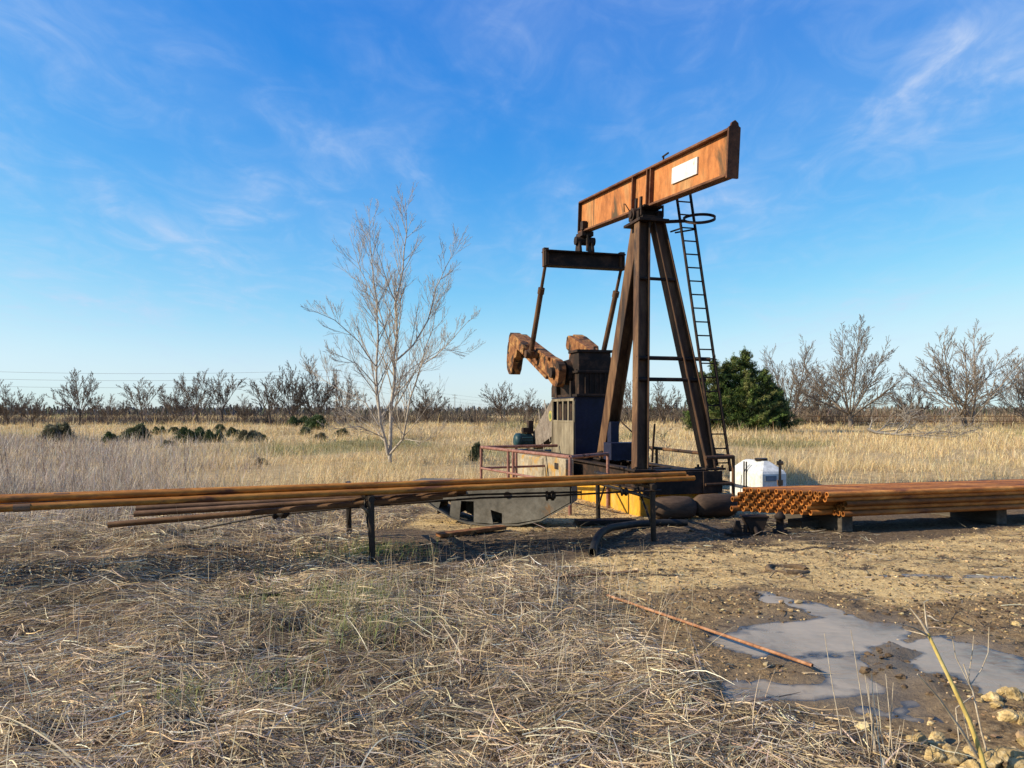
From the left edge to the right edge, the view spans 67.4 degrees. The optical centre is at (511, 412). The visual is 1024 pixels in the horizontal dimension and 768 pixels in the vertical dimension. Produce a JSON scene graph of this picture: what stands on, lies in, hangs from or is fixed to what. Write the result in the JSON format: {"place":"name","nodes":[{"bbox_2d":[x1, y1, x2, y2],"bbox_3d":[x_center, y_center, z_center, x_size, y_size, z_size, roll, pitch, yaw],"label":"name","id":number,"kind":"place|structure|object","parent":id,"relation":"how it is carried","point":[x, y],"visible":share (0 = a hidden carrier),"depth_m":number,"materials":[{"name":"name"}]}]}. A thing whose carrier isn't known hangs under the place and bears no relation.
{"place":"outdoors","nodes":[
{"label":"outdoors","id":0,"kind":"place"},
{"bbox_2d":[0,416,1023,767],"bbox_3d":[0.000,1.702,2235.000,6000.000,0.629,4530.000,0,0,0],"label":"ground","id":1,"kind":"structure","parent":0,"point":[912,700],"depth_m":7.34,"materials":[{"name":"soil"}]},
{"bbox_2d":[0,379,30,424],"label":"bare tree","id":2,"kind":"object","parent":1,"relation":"on","point":[2,405],"visible":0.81,"depth_m":91.75,"materials":[{"name":"brown plant"}]},
{"bbox_2d":[11,391,55,426],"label":"bare tree","id":3,"kind":"object","parent":1,"relation":"on","point":[35,407],"visible":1,"depth_m":83.75,"materials":[{"name":"brown plant"}]},
{"bbox_2d":[35,421,79,441],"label":"shrub","id":4,"kind":"object","parent":1,"relation":"on","point":[61,428],"visible":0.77,"depth_m":44.74,"materials":[{"name":"green plant"}]},
{"bbox_2d":[46,369,104,424],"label":"bare tree","id":5,"kind":"object","parent":1,"relation":"on","point":[87,396],"visible":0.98,"depth_m":95.42,"materials":[{"name":"brown plant"}]},
{"bbox_2d":[93,394,123,424],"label":"bare tree","id":6,"kind":"object","parent":1,"relation":"on","point":[105,413],"visible":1,"depth_m":92.00,"materials":[{"name":"brown plant"}]},
{"bbox_2d":[117,423,153,441],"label":"shrub","id":7,"kind":"object","parent":1,"relation":"on","point":[141,429],"visible":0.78,"depth_m":45.99,"materials":[{"name":"green plant"}]},
{"bbox_2d":[116,379,165,422],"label":"bare tree","id":8,"kind":"object","parent":1,"relation":"on","point":[138,397],"visible":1,"depth_m":91.60,"materials":[{"name":"brown plant"}]},
{"bbox_2d":[0,424,318,493],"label":"tall weeds","id":9,"kind":"object","parent":1,"relation":"on","point":[60,463],"visible":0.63,"depth_m":22.95,"materials":[{"name":"plant"}]},
{"bbox_2d":[157,376,192,422],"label":"bare tree","id":10,"kind":"object","parent":1,"relation":"on","point":[164,404],"visible":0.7,"depth_m":96.01,"materials":[{"name":"brown plant"}]},
{"bbox_2d":[170,426,206,442],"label":"shrub","id":11,"kind":"object","parent":1,"relation":"on","point":[183,430],"visible":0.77,"depth_m":44.52,"materials":[{"name":"green plant"}]},
{"bbox_2d":[166,369,221,423],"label":"bare tree","id":12,"kind":"object","parent":1,"relation":"on","point":[194,393],"visible":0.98,"depth_m":93.64,"materials":[{"name":"brown plant"}]},
{"bbox_2d":[195,370,245,421],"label":"bare tree","id":13,"kind":"object","parent":1,"relation":"on","point":[225,394],"visible":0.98,"depth_m":95.46,"materials":[{"name":"brown plant"}]},
{"bbox_2d":[235,394,257,422],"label":"bare tree","id":14,"kind":"object","parent":1,"relation":"on","point":[244,407],"visible":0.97,"depth_m":99.83,"materials":[{"name":"brown plant"}]},
{"bbox_2d":[231,429,264,442],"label":"shrub","id":15,"kind":"object","parent":1,"relation":"on","point":[251,433],"visible":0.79,"depth_m":44.80,"materials":[{"name":"green plant"}]},
{"bbox_2d":[241,374,295,425],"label":"bare tree","id":16,"kind":"object","parent":1,"relation":"on","point":[267,396],"visible":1,"depth_m":91.59,"materials":[{"name":"brown plant"}]},
{"bbox_2d":[265,360,320,416],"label":"bare tree","id":17,"kind":"object","parent":1,"relation":"on","point":[295,405],"visible":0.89,"depth_m":94.04,"materials":[{"name":"brown plant"}]},
{"bbox_2d":[288,356,337,415],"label":"bare tree","id":18,"kind":"object","parent":1,"relation":"on","point":[327,395],"visible":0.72,"depth_m":97.44,"materials":[{"name":"brown plant"}]},
{"bbox_2d":[300,413,329,429],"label":"shrub","id":19,"kind":"object","parent":1,"relation":"on","point":[311,423],"visible":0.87,"depth_m":75.78,"materials":[{"name":"green plant"}]},
{"bbox_2d":[326,374,371,423],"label":"bare tree","id":20,"kind":"object","parent":1,"relation":"on","point":[338,404],"visible":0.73,"depth_m":107.79,"materials":[{"name":"brown plant"}]},
{"bbox_2d":[345,481,375,563],"bbox_3d":[-1.891,1.394,9.503,0.091,0.914,2.025,0,0,-20],"label":"pipe rack","id":21,"kind":"object","parent":1,"relation":"on","point":[370,514],"visible":0.55,"depth_m":8.58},
{"bbox_2d":[0,489,344,504],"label":"steel pipe","id":22,"kind":"object","parent":21,"relation":"on","point":[104,499],"visible":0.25,"depth_m":7.72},
{"bbox_2d":[0,471,685,502],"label":"steel pipe","id":23,"kind":"object","parent":22,"relation":"on","point":[100,495],"visible":1,"depth_m":8.53,"materials":[{"name":"metal"}]},
{"bbox_2d":[0,477,514,494],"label":"steel pipe","id":24,"kind":"object","parent":21,"relation":"on","point":[205,488],"visible":0.14,"depth_m":8.78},
{"bbox_2d":[107,494,442,527],"bbox_3d":[-2.725,1.160,9.085,3.814,0.318,0.072,0,0,-10],"label":"steel pipe","id":25,"kind":"object","parent":21,"relation":"on","point":[171,519],"visible":0.99,"depth_m":9.03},
{"bbox_2d":[133,491,456,516],"bbox_3d":[-2.575,1.117,9.375,3.809,0.233,0.072,0,0,-10],"label":"steel pipe","id":26,"kind":"object","parent":21,"relation":"on","point":[142,513],"visible":0.77,"depth_m":9.26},
{"bbox_2d":[135,491,465,510],"bbox_3d":[-2.575,1.100,9.640,4.010,0.198,0.072,0,0,-10],"label":"steel pipe","id":27,"kind":"object","parent":21,"relation":"on","point":[163,506],"visible":0.41,"depth_m":9.46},
{"bbox_2d":[0,478,655,511],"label":"steel pipe","id":28,"kind":"object","parent":21,"relation":"on","point":[98,504],"visible":1,"depth_m":8.32,"materials":[{"name":"metal"}]},
{"bbox_2d":[2,476,695,504],"bbox_3d":[-2.335,0.923,8.435,10.496,0.108,0.066,0,0,-23],"label":"steel pipe","id":29,"kind":"object","parent":21,"relation":"on","point":[676,478],"visible":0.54,"depth_m":9.00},
{"bbox_2d":[178,488,660,530],"bbox_3d":[-1.635,1.329,9.967,7.160,0.689,0.482,0,0,2],"label":"sucker rod","id":30,"kind":"object","parent":21,"relation":"on","point":[622,492],"visible":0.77,"depth_m":9.91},
{"bbox_2d":[457,491,581,496],"bbox_3d":[-1.351,1.155,9.656,4.529,0.276,0.045,0,0,-6],"label":"sucker rod","id":31,"kind":"object","parent":21,"relation":"on","point":[521,493],"visible":0.45,"depth_m":9.80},
{"bbox_2d":[299,182,485,461],"bbox_3d":[-4.094,-3.036,25.220,6.328,9.356,5.175,0,0,0],"label":"bare tree","id":32,"kind":"object","parent":1,"relation":"on","point":[391,409],"visible":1,"depth_m":24.79,"materials":[{"name":"grey plant"}]},
{"bbox_2d":[408,379,449,422],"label":"bare tree","id":33,"kind":"object","parent":1,"relation":"on","point":[423,407],"visible":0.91,"depth_m":111.31,"materials":[{"name":"brown plant"}]},
{"bbox_2d":[0,488,912,767],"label":"standing stalks","id":34,"kind":"object","parent":1,"relation":"on","point":[350,586],"visible":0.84,"depth_m":5.76,"materials":[{"name":"plant"}]},
{"bbox_2d":[436,525,506,537],"bbox_3d":[-0.555,1.651,10.672,1.094,0.060,0.160,0,0,-38],"label":"plate","id":35,"kind":"object","parent":1,"relation":"on","point":[469,531],"visible":1,"depth_m":10.60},
{"bbox_2d":[412,478,576,525],"bbox_3d":[-0.280,1.380,11.750,2.500,0.650,0.600,0,0,14],"label":"horse head","id":36,"kind":"object","parent":1,"relation":"on","point":[516,511],"visible":0.64,"depth_m":11.45},
{"bbox_2d":[478,381,520,420],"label":"bare tree","id":37,"kind":"object","parent":1,"relation":"on","point":[498,405],"visible":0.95,"depth_m":124.29,"materials":[{"name":"brown plant"}]},
{"bbox_2d":[0,480,1023,767],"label":"dry straw","id":38,"kind":"object","parent":1,"relation":"on","point":[200,600],"visible":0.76,"depth_m":5.04,"materials":[{"name":"plant"}]},
{"bbox_2d":[240,586,333,598],"bbox_3d":[-2.097,1.692,7.202,0.846,0.069,0.040,0,0,-16],"label":"steel rod","id":39,"kind":"object","parent":38,"relation":"on","point":[278,594],"visible":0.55,"depth_m":7.16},
{"bbox_2d":[452,570,638,585],"bbox_3d":[0.366,1.691,7.832,1.967,0.074,0.028,0,0,-13],"label":"steel rod","id":40,"kind":"object","parent":38,"relation":"on","point":[607,573],"visible":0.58,"depth_m":7.92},
{"bbox_2d":[0,413,1023,531],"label":"prairie grass","id":41,"kind":"structure","parent":1,"relation":"on","point":[741,434],"depth_m":31.39,"materials":[{"name":"plant"}]},
{"bbox_2d":[0,401,1023,426],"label":"thicket","id":42,"kind":"object","parent":1,"relation":"on","point":[465,417],"visible":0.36,"depth_m":105.70,"materials":[{"name":"plant"}]},
{"bbox_2d":[1,402,1023,416],"bbox_3d":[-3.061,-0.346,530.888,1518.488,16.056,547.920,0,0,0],"label":"woods","id":43,"kind":"object","parent":1,"relation":"on","point":[62,411],"visible":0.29,"depth_m":329.92,"materials":[{"name":"plant"}]},
{"bbox_2d":[511,388,541,418],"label":"bare tree","id":44,"kind":"object","parent":1,"relation":"on","point":[530,410],"visible":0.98,"depth_m":117.95,"materials":[{"name":"brown plant"}]},
{"bbox_2d":[480,444,608,514],"bbox_3d":[0.963,1.254,14.815,1.866,1.093,4.016,0,0,-24],"label":"guard rail","id":45,"kind":"object","parent":1,"relation":"on","point":[515,466],"visible":0.6,"depth_m":14.76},
{"bbox_2d":[574,518,635,524],"bbox_3d":[1.414,1.654,11.636,0.926,0.088,0.220,0,0,-17],"label":"plate","id":46,"kind":"object","parent":1,"relation":"on","point":[595,521],"visible":0.8,"depth_m":11.54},
{"bbox_2d":[510,453,717,516],"bbox_3d":[1.640,1.364,16.395,1.582,0.819,7.814,0,0,-16],"label":"foundation","id":47,"kind":"object","parent":1,"relation":"on","point":[627,504],"visible":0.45,"depth_m":14.83,"materials":[{"name":"yellow paint"}]},
{"bbox_2d":[507,120,740,494],"bbox_3d":[1.947,-1.649,15.557,2.042,5.973,9.371,0,0,-16],"label":"pump jack","id":48,"kind":"object","parent":47,"relation":"on","point":[587,379],"visible":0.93,"depth_m":13.88,"materials":[{"name":"orange paint"}]},
{"bbox_2d":[594,471,656,541],"bbox_3d":[1.609,1.394,11.157,0.091,0.914,2.356,0,0,-12],"label":"pipe rack","id":49,"kind":"object","parent":1,"relation":"on","point":[652,516],"visible":0.57,"depth_m":10.23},
{"bbox_2d":[588,519,687,556],"bbox_3d":[1.545,1.623,10.426,0.657,0.166,2.988,0,0,34],"label":"hose","id":50,"kind":"object","parent":1,"relation":"on","point":[598,536],"visible":0.94,"depth_m":10.94,"materials":[{"name":"black rubber"}]},
{"bbox_2d":[649,381,683,423],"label":"bare tree","id":51,"kind":"object","parent":1,"relation":"on","point":[662,400],"visible":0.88,"depth_m":103.87,"materials":[{"name":"brown plant"}]},
{"bbox_2d":[655,496,696,518],"bbox_3d":[2.559,1.516,12.184,0.688,0.370,0.388,0,0,-16],"label":"tank","id":52,"kind":"object","parent":1,"relation":"on","point":[674,507],"visible":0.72,"depth_m":12.04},
{"bbox_2d":[345,516,1023,695],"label":"mud clods","id":53,"kind":"object","parent":1,"relation":"on","point":[863,669],"visible":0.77,"depth_m":7.14,"materials":[{"name":"soil"}]},
{"bbox_2d":[649,446,734,514],"bbox_3d":[3.089,1.259,15.158,0.571,1.101,5.350,0,0,-7],"label":"guard rail","id":54,"kind":"object","parent":1,"relation":"on","point":[719,456],"visible":0.47,"depth_m":12.68,"materials":[{"name":"metal"}]},
{"bbox_2d":[607,594,813,666],"bbox_3d":[1.414,1.657,5.986,0.024,0.026,2.227,0,0,-29],"label":"steel pipe","id":55,"kind":"object","parent":1,"relation":"on","point":[735,639],"visible":0.97,"depth_m":5.70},
{"bbox_2d":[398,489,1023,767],"bbox_3d":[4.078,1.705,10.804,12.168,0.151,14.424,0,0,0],"label":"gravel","id":56,"kind":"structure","parent":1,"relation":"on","point":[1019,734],"depth_m":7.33,"materials":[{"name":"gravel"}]},
{"bbox_2d":[693,493,737,516],"bbox_3d":[3.269,1.499,12.383,0.722,0.370,0.388,0,0,-16],"label":"log","id":57,"kind":"object","parent":1,"relation":"on","point":[714,505],"visible":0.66,"depth_m":12.23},
{"bbox_2d":[724,520,751,536],"bbox_3d":[3.128,1.608,10.625,0.340,0.215,0.160,0,0,0],"label":"pipe fitting","id":58,"kind":"object","parent":1,"relation":"on","point":[736,531],"visible":0.98,"depth_m":10.60,"materials":[{"name":"metal"}]},
{"bbox_2d":[681,346,805,431],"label":"cedar tree","id":59,"kind":"object","parent":1,"relation":"on","point":[747,401],"visible":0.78,"depth_m":64.89,"materials":[{"name":"green plant"}]},
{"bbox_2d":[739,514,769,535],"bbox_3d":[3.376,1.564,10.641,0.360,0.257,0.317,0,0,0],"label":"pipe fitting","id":60,"kind":"object","parent":1,"relation":"on","point":[755,523],"visible":0.97,"depth_m":10.62,"materials":[{"name":"metal"}]},
{"bbox_2d":[730,458,785,495],"bbox_3d":[4.756,1.272,14.896,0.574,0.775,1.114,0,0,-16],"label":"water tank","id":61,"kind":"object","parent":1,"relation":"on","point":[760,472],"visible":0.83,"depth_m":14.59,"materials":[{"name":"white plastic"}]},
{"bbox_2d":[772,512,786,533],"bbox_3d":[3.759,1.550,10.775,0.195,0.300,0.200,0,0,0],"label":"pipe fitting","id":62,"kind":"object","parent":1,"relation":"on","point":[779,517],"visible":1,"depth_m":10.73,"materials":[{"name":"metal"}]},
{"bbox_2d":[765,564,809,574],"bbox_3d":[2.968,1.704,8.270,0.471,0.096,0.471,0,0,0],"label":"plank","id":63,"kind":"object","parent":1,"relation":"on","point":[804,570],"visible":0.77,"depth_m":8.27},
{"bbox_2d":[758,335,834,421],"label":"bare tree","id":64,"kind":"object","parent":1,"relation":"on","point":[795,395],"visible":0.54,"depth_m":88.94,"materials":[{"name":"grey plant"}]},
{"bbox_2d":[788,517,818,528],"bbox_3d":[4.364,1.650,11.418,0.420,0.120,0.300,0,0,-23],"label":"timber block","id":65,"kind":"object","parent":1,"relation":"on","point":[801,523],"depth_m":11.30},
{"bbox_2d":[789,368,843,415],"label":"bare tree","id":66,"kind":"object","parent":1,"relation":"on","point":[837,399],"visible":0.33,"depth_m":97.81,"materials":[{"name":"brown plant"}]},
{"bbox_2d":[785,514,852,531],"bbox_3d":[4.580,1.588,11.521,0.200,0.235,1.300,0,0,-16],"label":"timber bearer","id":67,"kind":"object","parent":1,"relation":"on","point":[836,523],"visible":0.48,"depth_m":11.05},
{"bbox_2d":[775,508,782,512],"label":"stacked pipe","id":68,"kind":"object","parent":67,"relation":"on","point":[778,510],"visible":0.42,"depth_m":11.09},
{"bbox_2d":[778,503,787,508],"bbox_3d":[8.291,1.356,12.312,9.200,0.077,0.079,0,-11,-16],"label":"stacked pipe","id":69,"kind":"object","parent":68,"relation":"on","point":[781,506],"visible":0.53,"depth_m":11.06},
{"bbox_2d":[774,498,782,503],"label":"stacked pipe","id":70,"kind":"object","parent":69,"relation":"on","point":[777,501],"visible":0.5,"depth_m":11.08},
{"bbox_2d":[771,493,778,498],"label":"stacked pipe","id":71,"kind":"object","parent":70,"relation":"on","point":[773,495],"visible":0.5,"depth_m":11.11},
{"bbox_2d":[775,481,1023,493],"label":"stacked pipe","id":72,"kind":"object","parent":71,"relation":"on","point":[778,491],"visible":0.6,"depth_m":11.49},
{"bbox_2d":[800,509,808,514],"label":"stacked pipe","id":73,"kind":"object","parent":67,"relation":"on","point":[804,512],"visible":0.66,"depth_m":10.92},
{"bbox_2d":[795,504,803,509],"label":"stacked pipe","id":74,"kind":"object","parent":73,"relation":"on","point":[798,507],"visible":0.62,"depth_m":10.95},
{"bbox_2d":[800,500,807,504],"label":"stacked pipe","id":75,"kind":"object","parent":74,"relation":"on","point":[803,502],"visible":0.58,"depth_m":10.92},
{"bbox_2d":[804,495,811,500],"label":"stacked pipe","id":76,"kind":"object","parent":75,"relation":"on","point":[807,497],"visible":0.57,"depth_m":10.89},
{"bbox_2d":[799,483,1023,495],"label":"stacked pipe","id":77,"kind":"object","parent":76,"relation":"on","point":[803,492],"visible":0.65,"depth_m":11.31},
{"bbox_2d":[841,504,1023,516],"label":"stacked pipe","id":78,"kind":"object","parent":67,"relation":"on","point":[927,510],"visible":1,"depth_m":11.12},
{"bbox_2d":[841,500,1023,510],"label":"stacked pipe","id":79,"kind":"object","parent":78,"relation":"on","point":[880,507],"visible":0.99,"depth_m":11.16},
{"bbox_2d":[844,495,1023,506],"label":"stacked pipe","id":80,"kind":"object","parent":79,"relation":"on","point":[929,500],"visible":1,"depth_m":11.12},
{"bbox_2d":[823,491,1023,501],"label":"stacked pipe","id":81,"kind":"object","parent":80,"relation":"on","point":[862,498],"visible":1,"depth_m":11.11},
{"bbox_2d":[825,485,1023,497],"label":"stacked pipe","id":82,"kind":"object","parent":81,"relation":"on","point":[919,491],"visible":1,"depth_m":11.07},
{"bbox_2d":[777,314,909,427],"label":"bare tree","id":83,"kind":"object","parent":1,"relation":"on","point":[864,381],"visible":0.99,"depth_m":81.51,"materials":[{"name":"grey plant"}]},
{"bbox_2d":[706,574,1023,721],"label":"water","id":84,"kind":"structure","parent":1,"relation":"on","point":[837,627],"depth_m":5.54,"materials":[{"name":"liquid"}]},
{"bbox_2d":[849,632,899,756],"bbox_3d":[1.830,1.401,3.827,0.262,0.604,0.105,0,0,0],"label":"dry plant","id":85,"kind":"object","parent":1,"relation":"on","point":[873,735],"visible":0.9,"depth_m":3.83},
{"bbox_2d":[795,416,1023,426],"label":"pipe fence","id":86,"kind":"object","parent":1,"relation":"on","point":[857,421],"visible":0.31,"depth_m":89.97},
{"bbox_2d":[887,374,937,418],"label":"bare tree","id":87,"kind":"object","parent":1,"relation":"on","point":[910,397],"visible":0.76,"depth_m":103.70,"materials":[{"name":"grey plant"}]},
{"bbox_2d":[866,384,987,440],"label":"dead branches","id":88,"kind":"object","parent":1,"relation":"on","point":[897,431],"visible":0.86,"depth_m":46.19,"materials":[{"name":"plant"}]},
{"bbox_2d":[924,745,945,762],"bbox_3d":[2.054,1.668,3.732,0.098,0.086,0.108,0,0,24],"label":"rock","id":89,"kind":"object","parent":1,"relation":"on","point":[935,753],"visible":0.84,"depth_m":3.71,"materials":[{"name":"yellow stone"}]},
{"bbox_2d":[927,731,945,745],"bbox_3d":[2.212,1.713,3.980,0.121,0.097,0.108,0,0,-10],"label":"rock","id":90,"kind":"object","parent":1,"relation":"on","point":[935,737],"visible":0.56,"depth_m":3.97,"materials":[{"name":"yellow stone"}]},
{"bbox_2d":[899,602,986,767],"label":"stem","id":91,"kind":"object","parent":1,"relation":"on","point":[980,755],"visible":1,"depth_m":3.62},
{"bbox_2d":[942,746,967,765],"bbox_3d":[2.126,1.684,3.729,0.141,0.096,0.128,0,0,-36],"label":"rock","id":92,"kind":"object","parent":1,"relation":"on","point":[957,758],"visible":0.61,"depth_m":3.70,"materials":[{"name":"yellow stone"}]},
{"bbox_2d":[893,319,1023,427],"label":"bare tree","id":93,"kind":"object","parent":1,"relation":"on","point":[974,387],"visible":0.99,"depth_m":79.32,"materials":[{"name":"grey plant"}]},
{"bbox_2d":[930,510,1006,524],"bbox_3d":[7.258,1.588,12.272,0.200,0.235,1.300,0,0,-16],"label":"timber bearer","id":94,"kind":"object","parent":1,"relation":"on","point":[997,517],"visible":0.48,"depth_m":11.85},
{"bbox_2d":[750,507,758,511],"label":"stacked pipe","id":95,"kind":"object","parent":94,"relation":"on","point":[753,509],"visible":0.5,"depth_m":11.25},
{"bbox_2d":[746,502,754,506],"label":"stacked pipe","id":96,"kind":"object","parent":95,"relation":"on","point":[749,504],"visible":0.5,"depth_m":11.27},
{"bbox_2d":[751,497,757,502],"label":"stacked pipe","id":97,"kind":"object","parent":96,"relation":"on","point":[753,499],"visible":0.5,"depth_m":11.25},
{"bbox_2d":[754,493,761,497],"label":"stacked pipe","id":98,"kind":"object","parent":97,"relation":"on","point":[757,495],"visible":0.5,"depth_m":11.22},
{"bbox_2d":[757,480,1023,493],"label":"stacked pipe","id":99,"kind":"object","parent":98,"relation":"on","point":[761,490],"visible":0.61,"depth_m":11.64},
{"bbox_2d":[950,627,988,754],"bbox_3d":[2.260,1.385,3.746,0.395,0.650,0.151,0,0,-22],"label":"dry plant","id":100,"kind":"object","parent":1,"relation":"on","point":[970,685],"visible":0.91,"depth_m":3.78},
{"bbox_2d":[976,747,1003,767],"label":"rock","id":101,"kind":"object","parent":1,"relation":"on","point":[993,759],"visible":0.53,"depth_m":3.67,"materials":[{"name":"yellow stone"}]},
{"bbox_2d":[977,357,1023,417],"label":"bare tree","id":102,"kind":"object","parent":1,"relation":"on","point":[1020,391],"visible":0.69,"depth_m":84.19,"materials":[{"name":"brown plant"}]},
{"bbox_2d":[996,708,1018,722],"bbox_3d":[2.741,1.690,4.231,0.128,0.100,0.104,0,0,35],"label":"rock","id":103,"kind":"object","parent":1,"relation":"on","point":[1009,715],"visible":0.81,"depth_m":4.21,"materials":[{"name":"yellow stone"}]},
{"bbox_2d":[994,746,1023,767],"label":"rock","id":104,"kind":"object","parent":1,"relation":"on","point":[1011,757],"visible":0.78,"depth_m":3.66,"materials":[{"name":"yellow stone"}]},
{"bbox_2d":[1004,687,1023,701],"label":"rock","id":105,"kind":"object","parent":1,"relation":"on","point":[1016,694],"visible":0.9,"depth_m":4.55,"materials":[{"name":"yellow stone"}]},
{"bbox_3d":[11.398,1.588,13.433,0.200,0.235,1.300,0,0,-16],"label":"timber bearer","id":106,"kind":"object","parent":1,"relation":"on","visible":0},
{"bbox_2d":[730,506,741,510],"bbox_3d":[7.676,1.425,12.597,9.200,0.079,0.077,0,10,-16],"label":"stacked pipe","id":107,"kind":"object","parent":106,"relation":"on","point":[735,508],"visible":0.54,"depth_m":11.35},
{"bbox_2d":[737,501,745,506],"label":"stacked pipe","id":108,"kind":"object","parent":107,"relation":"on","point":[740,503],"visible":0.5,"depth_m":11.33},
{"bbox_2d":[731,496,741,501],"bbox_3d":[7.686,1.286,12.600,9.200,0.077,0.079,0,30,-16],"label":"stacked pipe","id":109,"kind":"object","parent":108,"relation":"on","point":[735,498],"visible":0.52,"depth_m":11.35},
{"bbox_2d":[737,492,745,496],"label":"stacked pipe","id":110,"kind":"object","parent":109,"relation":"on","point":[740,494],"visible":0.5,"depth_m":11.33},
{"bbox_2d":[742,479,1023,492],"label":"stacked pipe","id":111,"kind":"object","parent":110,"relation":"on","point":[745,489],"visible":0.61,"depth_m":11.82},
{"bbox_2d":[0,0,1023,411],"label":"sky","id":112,"kind":"structure","parent":0,"point":[178,178],"materials":[{"name":"blue"}]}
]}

